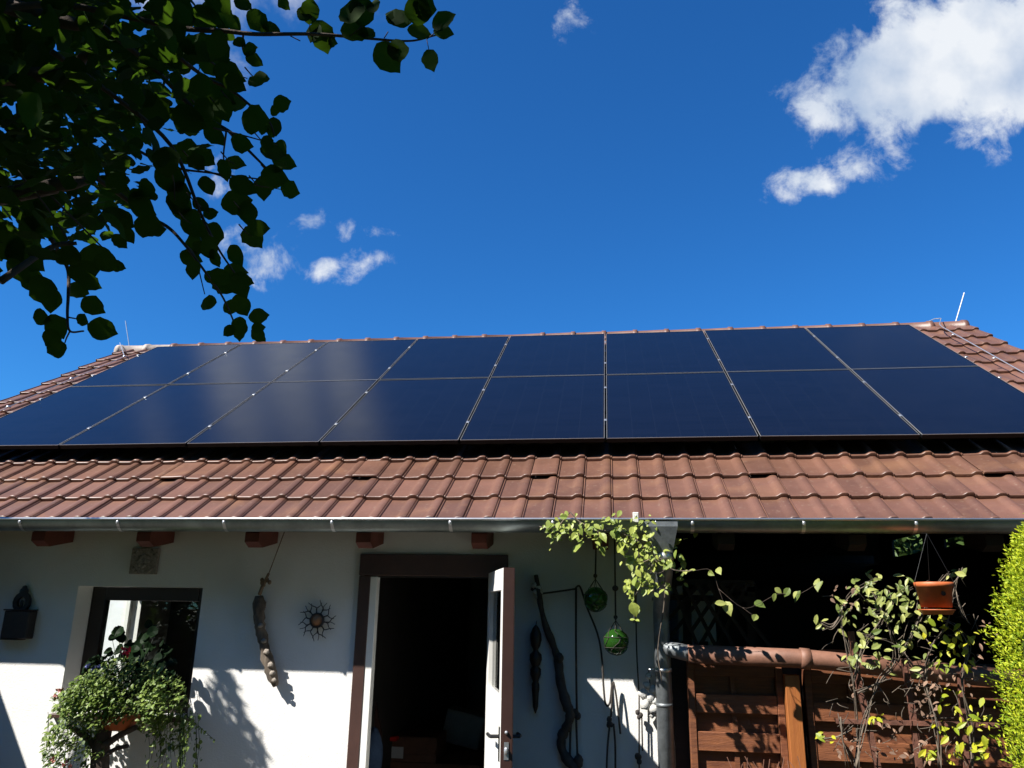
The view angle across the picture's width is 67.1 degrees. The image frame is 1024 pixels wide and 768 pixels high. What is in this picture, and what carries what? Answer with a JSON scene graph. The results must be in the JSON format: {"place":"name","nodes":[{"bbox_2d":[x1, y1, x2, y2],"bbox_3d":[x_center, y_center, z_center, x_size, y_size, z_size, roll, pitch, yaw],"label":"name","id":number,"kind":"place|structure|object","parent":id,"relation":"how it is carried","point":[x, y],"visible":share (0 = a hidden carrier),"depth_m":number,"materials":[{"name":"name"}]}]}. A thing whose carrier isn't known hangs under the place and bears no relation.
{"place":"outdoors","nodes":[
{"label":"outdoors","id":0,"kind":"place"},
{"bbox_2d":[102,600,123,673],"bbox_3d":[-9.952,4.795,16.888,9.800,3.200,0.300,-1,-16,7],"label":"curtain","id":1,"kind":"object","parent":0,"point":[115,613],"depth_m":16.46,"materials":[{"name":"fabric"}]},
{"bbox_2d":[0,0,1023,399],"label":"sky","id":2,"kind":"structure","parent":0,"point":[560,166],"materials":[{"name":"blue"}]},
{"label":"ground","id":3,"kind":"structure","parent":0,"visible":0},
{"bbox_2d":[0,0,455,358],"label":"linden tree","id":4,"kind":"object","parent":3,"relation":"on","point":[99,39],"visible":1,"depth_m":1.85,"materials":[{"name":"green plant"}]},
{"bbox_2d":[0,320,1023,767],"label":"garden house","id":5,"kind":"structure","parent":3,"relation":"on","point":[420,566],"depth_m":5.53,"materials":[{"name":"paint"}]},
{"bbox_2d":[0,585,37,639],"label":"wall box","id":6,"kind":"object","parent":5,"relation":"attached to","point":[19,622],"visible":1,"depth_m":5.67,"materials":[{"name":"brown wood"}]},
{"bbox_2d":[0,344,126,410],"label":"lightning conductor","id":7,"kind":"object","parent":5,"relation":"attached to","point":[71,378],"visible":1,"depth_m":8.85,"materials":[{"name":"metal"}]},
{"bbox_2d":[116,601,132,675],"bbox_3d":[-5.173,3.031,9.204,0.050,1.448,1.898,-1,-16,7],"label":"window","id":8,"kind":"structure","parent":5,"relation":"in","point":[129,605],"depth_m":10.12,"materials":[{"name":"white paint"}]},
{"bbox_2d":[79,587,202,712],"bbox_3d":[-2.731,1.978,5.778,0.985,0.874,0.070,-1,-16,7],"label":"window","id":9,"kind":"structure","parent":5,"relation":"in","point":[101,597],"depth_m":5.84,"materials":[{"name":"brown paint"}]},
{"bbox_2d":[129,548,160,573],"bbox_3d":[-2.733,1.316,5.733,0.214,0.190,0.040,-1,-16,7],"label":"relief tile","id":10,"kind":"object","parent":5,"relation":"attached to","point":[144,561],"visible":1,"depth_m":5.72,"materials":[{"name":"grey stone"}]},
{"bbox_2d":[252,532,284,686],"bbox_3d":[-1.665,1.571,5.421,0.168,1.057,0.402,16,-22,-41],"label":"hanging driftwood","id":11,"kind":"object","parent":5,"relation":"hanging from","point":[261,634],"visible":1,"depth_m":5.42,"materials":[{"name":"wood"}]},
{"bbox_2d":[298,600,334,640],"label":"metal sun","id":12,"kind":"object","parent":5,"relation":"attached to","point":[316,620],"visible":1,"depth_m":5.44,"materials":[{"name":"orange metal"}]},
{"bbox_2d":[369,727,382,767],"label":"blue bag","id":13,"kind":"object","parent":5,"relation":"hanging from","point":[376,753],"visible":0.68,"depth_m":5.89,"materials":[{"name":"fabric"}]},
{"bbox_2d":[374,701,381,739],"bbox_3d":[-1.133,2.926,6.244,0.153,1.084,0.030,-1,-16,7],"label":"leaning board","id":14,"kind":"object","parent":5,"relation":"on","point":[377,722],"visible":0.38,"depth_m":6.28,"materials":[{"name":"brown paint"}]},
{"bbox_2d":[443,705,484,750],"bbox_3d":[-0.492,3.604,8.098,0.454,0.392,0.300,-1,-16,7],"label":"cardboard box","id":15,"kind":"object","parent":5,"relation":"in","point":[464,727],"visible":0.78,"depth_m":7.96,"materials":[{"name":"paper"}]},
{"bbox_2d":[484,567,521,767],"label":"door","id":16,"kind":"structure","parent":5,"relation":"in","point":[499,735],"depth_m":4.54,"materials":[{"name":"white paint"}]},
{"bbox_2d":[529,621,541,712],"bbox_3d":[0.158,1.886,5.152,0.081,0.581,0.081,13,-20,-36],"label":"carved totem","id":17,"kind":"object","parent":5,"relation":"attached to","point":[535,659],"visible":1,"depth_m":5.13,"materials":[{"name":"brown wood"}]},
{"bbox_2d":[531,575,582,767],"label":"gnarled branch","id":18,"kind":"object","parent":5,"relation":"attached to","point":[568,761],"visible":1,"depth_m":5.07,"materials":[{"name":"wood"}]},
{"bbox_2d":[569,587,580,756],"bbox_3d":[0.412,1.985,5.089,0.081,1.248,0.035,-1,-16,7],"label":"rope","id":19,"kind":"object","parent":5,"relation":"hanging from","point":[577,714],"visible":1,"depth_m":5.07,"materials":[{"name":"black fabric"}]},
{"bbox_2d":[543,585,613,706],"bbox_3d":[0.428,1.740,5.159,0.498,0.770,0.013,-1,-16,7],"label":"rope","id":20,"kind":"object","parent":5,"relation":"hanging from","point":[594,625],"visible":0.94,"depth_m":5.13,"materials":[{"name":"black fabric"}]},
{"bbox_2d":[584,550,607,611],"bbox_3d":[0.555,1.218,5.147,0.158,0.585,0.162,-1,-16,7],"label":"glass float","id":21,"kind":"object","parent":5,"relation":"hanging from","point":[595,598],"visible":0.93,"depth_m":5.04,"materials":[{"name":"green glass"}]},
{"bbox_2d":[606,682,620,767],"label":"rope","id":22,"kind":"object","parent":5,"relation":"hanging from","point":[609,724],"visible":1,"depth_m":4.99,"materials":[{"name":"black fabric"}]},
{"bbox_2d":[604,539,628,655],"bbox_3d":[0.680,1.343,5.094,0.162,0.852,0.166,-1,-16,7],"label":"glass float","id":23,"kind":"object","parent":5,"relation":"hanging from","point":[616,641],"visible":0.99,"depth_m":4.96,"materials":[{"name":"green glass"}]},
{"bbox_2d":[635,589,642,767],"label":"rope","id":24,"kind":"object","parent":5,"relation":"hanging from","point":[638,756],"visible":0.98,"depth_m":4.98,"materials":[{"name":"fabric"}]},
{"bbox_2d":[643,521,677,767],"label":"downpipe","id":25,"kind":"object","parent":5,"relation":"attached to","point":[663,537],"visible":0.75,"depth_m":4.88,"materials":[{"name":"metal"}]},
{"bbox_2d":[638,671,655,718],"bbox_3d":[0.881,2.006,4.996,0.134,0.300,0.054,-1,-16,7],"label":"shell cluster","id":26,"kind":"object","parent":25,"relation":"hanging from","point":[649,698],"visible":0.97,"depth_m":4.98,"materials":[{"name":"stone"}]},
{"bbox_2d":[662,641,1023,689],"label":"brown pipe","id":27,"kind":"object","parent":25,"relation":"attached to","point":[820,659],"visible":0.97,"depth_m":4.77,"materials":[{"name":"ceramic"}]},
{"bbox_2d":[539,510,822,682],"bbox_3d":[1.004,1.265,4.648,1.686,1.003,0.314,-1,-16,7],"label":"climbing vine","id":28,"kind":"object","parent":5,"relation":"attached to","point":[635,609],"visible":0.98,"depth_m":4.70,"materials":[{"name":"green plant"}]},
{"bbox_2d":[669,579,773,647],"bbox_3d":[1.357,1.712,5.447,0.926,0.650,0.170,-1,-16,7],"label":"lattice screen","id":29,"kind":"object","parent":5,"relation":"attached to","point":[727,587],"visible":0.64,"depth_m":5.46,"materials":[{"name":"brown wood"}]},
{"bbox_2d":[836,631,999,767],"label":"rusty trellis","id":30,"kind":"object","parent":5,"relation":"attached to","point":[912,722],"visible":0.75,"depth_m":4.44,"materials":[{"name":"brown metal"}]},
{"bbox_2d":[814,567,998,767],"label":"climbing shrub","id":31,"kind":"object","parent":30,"relation":"attached to","point":[864,640],"visible":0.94,"depth_m":4.45,"materials":[{"name":"green plant"}]},
{"bbox_2d":[913,532,956,614],"bbox_3d":[2.424,1.085,4.454,0.206,0.474,0.206,-15,-22,43],"label":"hanging planter","id":32,"kind":"object","parent":5,"relation":"hanging from","point":[934,594],"visible":1,"depth_m":4.35,"materials":[{"name":"ceramic"}]},
{"bbox_2d":[955,292,964,320],"bbox_3d":[5.460,-0.913,9.432,0.208,0.438,0.060,-1,-16,7],"label":"lightning rod","id":33,"kind":"object","parent":5,"relation":"on","point":[960,306],"visible":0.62,"depth_m":9.43,"materials":[{"name":"metal"}]},
{"bbox_2d":[929,318,1023,378],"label":"lightning conductor","id":34,"kind":"object","parent":5,"relation":"attached to","point":[993,358],"visible":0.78,"depth_m":7.89,"materials":[{"name":"metal"}]},
{"bbox_3d":[-0.726,3.532,6.921,0.984,0.349,0.640,-1,-16,7],"label":"workbench","id":35,"kind":"object","parent":5,"relation":"on","visible":0},
{"bbox_2d":[391,729,445,762],"bbox_3d":[-0.881,3.330,6.929,0.504,0.360,0.476,-1,-16,7],"label":"storage crate","id":36,"kind":"object","parent":35,"relation":"on","point":[421,745],"visible":0.65,"depth_m":6.74,"materials":[{"name":"brown wood"}]},
{"bbox_2d":[390,736,398,740],"bbox_3d":[-1.054,3.092,6.731,0.125,0.037,0.070,-1,-16,7],"label":"red box","id":37,"kind":"object","parent":36,"relation":"on","point":[394,738],"visible":0.58,"depth_m":6.70,"materials":[{"name":"plastic"}]},
{"bbox_2d":[676,585,716,644],"bbox_3d":[1.408,2.450,5.745,0.280,1.836,0.060,-1,-16,7],"label":"grey board","id":38,"kind":"object","parent":3,"relation":"on","point":[700,630],"visible":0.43,"depth_m":5.90,"materials":[{"name":"paint"}]},
{"bbox_2d":[671,658,1021,767],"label":"backing board","id":39,"kind":"object","parent":3,"relation":"on","point":[680,717],"visible":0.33,"depth_m":5.01,"materials":[{"name":"brown wood"}]},
{"bbox_2d":[671,534,1023,664],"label":"carport","id":40,"kind":"object","parent":3,"relation":"on","point":[782,621],"visible":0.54,"depth_m":8.61,"materials":[{"name":"brown wood"}]},
{"bbox_2d":[893,534,963,556],"bbox_3d":[9.205,4.041,16.234,4.382,5.439,4.876,-1,-16,7],"label":"garden shrub","id":41,"kind":"object","parent":3,"relation":"on","point":[913,544],"visible":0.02,"depth_m":14.94,"materials":[{"name":"green plant"}]},
{"label":"patio","id":42,"kind":"structure","parent":0,"visible":0},
{"bbox_2d":[66,722,137,767],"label":"plant stand","id":43,"kind":"object","parent":42,"relation":"on","point":[106,739],"visible":0.82,"depth_m":5.04,"materials":[{"name":"brown wood"}]},
{"bbox_2d":[39,619,214,767],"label":"potted plant","id":44,"kind":"object","parent":43,"relation":"on","point":[94,683],"visible":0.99,"depth_m":5.05,"materials":[{"name":"plant"}]},
{"bbox_2d":[686,661,789,767],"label":"wooden fence","id":45,"kind":"object","parent":42,"relation":"on","point":[736,714],"visible":0.8,"depth_m":4.89,"materials":[{"name":"brown wood"}]},
{"bbox_2d":[727,756,800,767],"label":"dry stalks","id":46,"kind":"object","parent":42,"relation":"on","point":[763,763],"visible":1,"depth_m":4.60,"materials":[{"name":"brown plant"}]},
{"bbox_2d":[783,674,806,767],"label":"fence post","id":47,"kind":"object","parent":42,"relation":"on","point":[794,717],"visible":1,"depth_m":4.76,"materials":[{"name":"brown wood"}]},
{"bbox_2d":[801,669,1023,767],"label":"wooden fence","id":48,"kind":"object","parent":42,"relation":"on","point":[818,692],"visible":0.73,"depth_m":4.77,"materials":[{"name":"brown wood"}]},
{"bbox_2d":[978,513,1023,767],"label":"golden thuja","id":49,"kind":"object","parent":42,"relation":"on","point":[1014,590],"visible":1,"depth_m":3.40,"materials":[{"name":"green plant"}]},
{"bbox_3d":[-0.366,0.378,6.519,9.282,0.054,0.054,-1,-16,7],"label":"mounting rail","id":50,"kind":"object","parent":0,"visible":0},
{"bbox_2d":[0,385,166,448],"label":"solar panel","id":51,"kind":"object","parent":50,"relation":"attached to","point":[55,420],"visible":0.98,"depth_m":7.40,"materials":[{"name":"blue glass"}]},
{"bbox_2d":[60,382,269,448],"bbox_3d":[-3.192,0.263,7.307,1.157,0.046,1.726,-1,17,7],"label":"solar panel","id":52,"kind":"object","parent":50,"relation":"attached to","point":[175,415],"visible":0.98,"depth_m":7.11,"materials":[{"name":"glass"}]},
{"bbox_2d":[187,379,377,446],"bbox_3d":[-2.048,0.236,7.161,1.157,0.046,1.726,-1,17,7],"label":"solar panel","id":53,"kind":"object","parent":50,"relation":"attached to","point":[304,413],"visible":1,"depth_m":6.97,"materials":[{"name":"glass"}]},
{"bbox_2d":[460,375,604,443],"bbox_3d":[0.241,0.189,6.870,1.157,0.045,1.726,-1,17,7],"label":"solar panel","id":54,"kind":"object","parent":50,"relation":"attached to","point":[548,409],"visible":1,"depth_m":6.67,"materials":[{"name":"glass"}]},
{"bbox_2d":[851,366,1023,438],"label":"solar panel","id":55,"kind":"object","parent":50,"relation":"attached to","point":[951,402],"visible":0.98,"depth_m":6.35,"materials":[{"name":"glass"}]},
{"bbox_3d":[-0.264,0.113,7.368,9.282,0.054,0.054,-1,-16,7],"label":"mounting rail","id":56,"kind":"object","parent":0,"visible":0},
{"bbox_2d":[320,378,488,445],"bbox_3d":[-0.903,0.215,7.016,1.157,0.045,1.726,-1,17,7],"label":"solar panel","id":57,"kind":"object","parent":56,"relation":"attached to","point":[411,412],"visible":1,"depth_m":6.82,"materials":[{"name":"glass"}]},
{"bbox_2d":[604,372,757,441],"bbox_3d":[1.386,0.165,6.725,1.157,0.045,1.726,-1,17,7],"label":"solar panel","id":58,"kind":"object","parent":56,"relation":"attached to","point":[678,407],"visible":1,"depth_m":6.52,"materials":[{"name":"glass"}]},
{"bbox_2d":[726,369,919,439],"bbox_3d":[2.530,0.140,6.580,1.157,0.045,1.726,-1,17,7],"label":"solar panel","id":59,"kind":"object","parent":56,"relation":"attached to","point":[847,404],"visible":1,"depth_m":6.37,"materials":[{"name":"glass"}]},
{"bbox_3d":[-0.169,-0.131,8.152,9.282,0.054,0.054,-1,-16,7],"label":"mounting rail","id":60,"kind":"object","parent":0,"visible":0},
{"bbox_2d":[70,344,239,386],"bbox_3d":[-4.138,-0.229,9.104,1.157,0.046,1.726,-1,17,7],"label":"solar panel","id":61,"kind":"object","parent":60,"relation":"attached to","point":[165,365],"visible":0.96,"depth_m":8.99,"materials":[{"name":"glass"}]},
{"bbox_2d":[273,339,416,381],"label":"solar panel","id":62,"kind":"object","parent":60,"relation":"attached to","point":[353,360],"visible":0.96,"depth_m":8.70,"materials":[{"name":"glass"}]},
{"bbox_2d":[380,336,508,379],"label":"solar panel","id":63,"kind":"object","parent":60,"relation":"attached to","point":[449,358],"visible":0.98,"depth_m":8.54,"materials":[{"name":"glass"}]},
{"bbox_2d":[491,334,604,376],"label":"solar panel","id":64,"kind":"object","parent":60,"relation":"attached to","point":[554,355],"visible":0.98,"depth_m":8.40,"materials":[{"name":"glass"}]},
{"bbox_2d":[704,328,848,374],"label":"solar panel","id":65,"kind":"object","parent":60,"relation":"attached to","point":[770,349],"visible":0.99,"depth_m":8.10,"materials":[{"name":"glass"}]},
{"bbox_2d":[806,324,977,369],"bbox_3d":[3.874,-0.399,8.086,1.157,0.046,1.726,-1,17,7],"label":"solar panel","id":66,"kind":"object","parent":60,"relation":"attached to","point":[879,346],"visible":0.95,"depth_m":7.96,"materials":[{"name":"glass"}]},
{"bbox_3d":[-0.067,-0.396,9.002,9.282,0.054,0.054,-1,-16,7],"label":"mounting rail","id":67,"kind":"object","parent":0,"visible":0},
{"bbox_2d":[170,342,326,384],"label":"solar panel","id":68,"kind":"object","parent":67,"relation":"attached to","point":[255,363],"visible":0.96,"depth_m":8.84,"materials":[{"name":"glass"}]},
{"bbox_2d":[604,331,723,374],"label":"solar panel","id":69,"kind":"object","parent":67,"relation":"attached to","point":[663,352],"visible":0.97,"depth_m":8.25,"materials":[{"name":"glass"}]}
]}

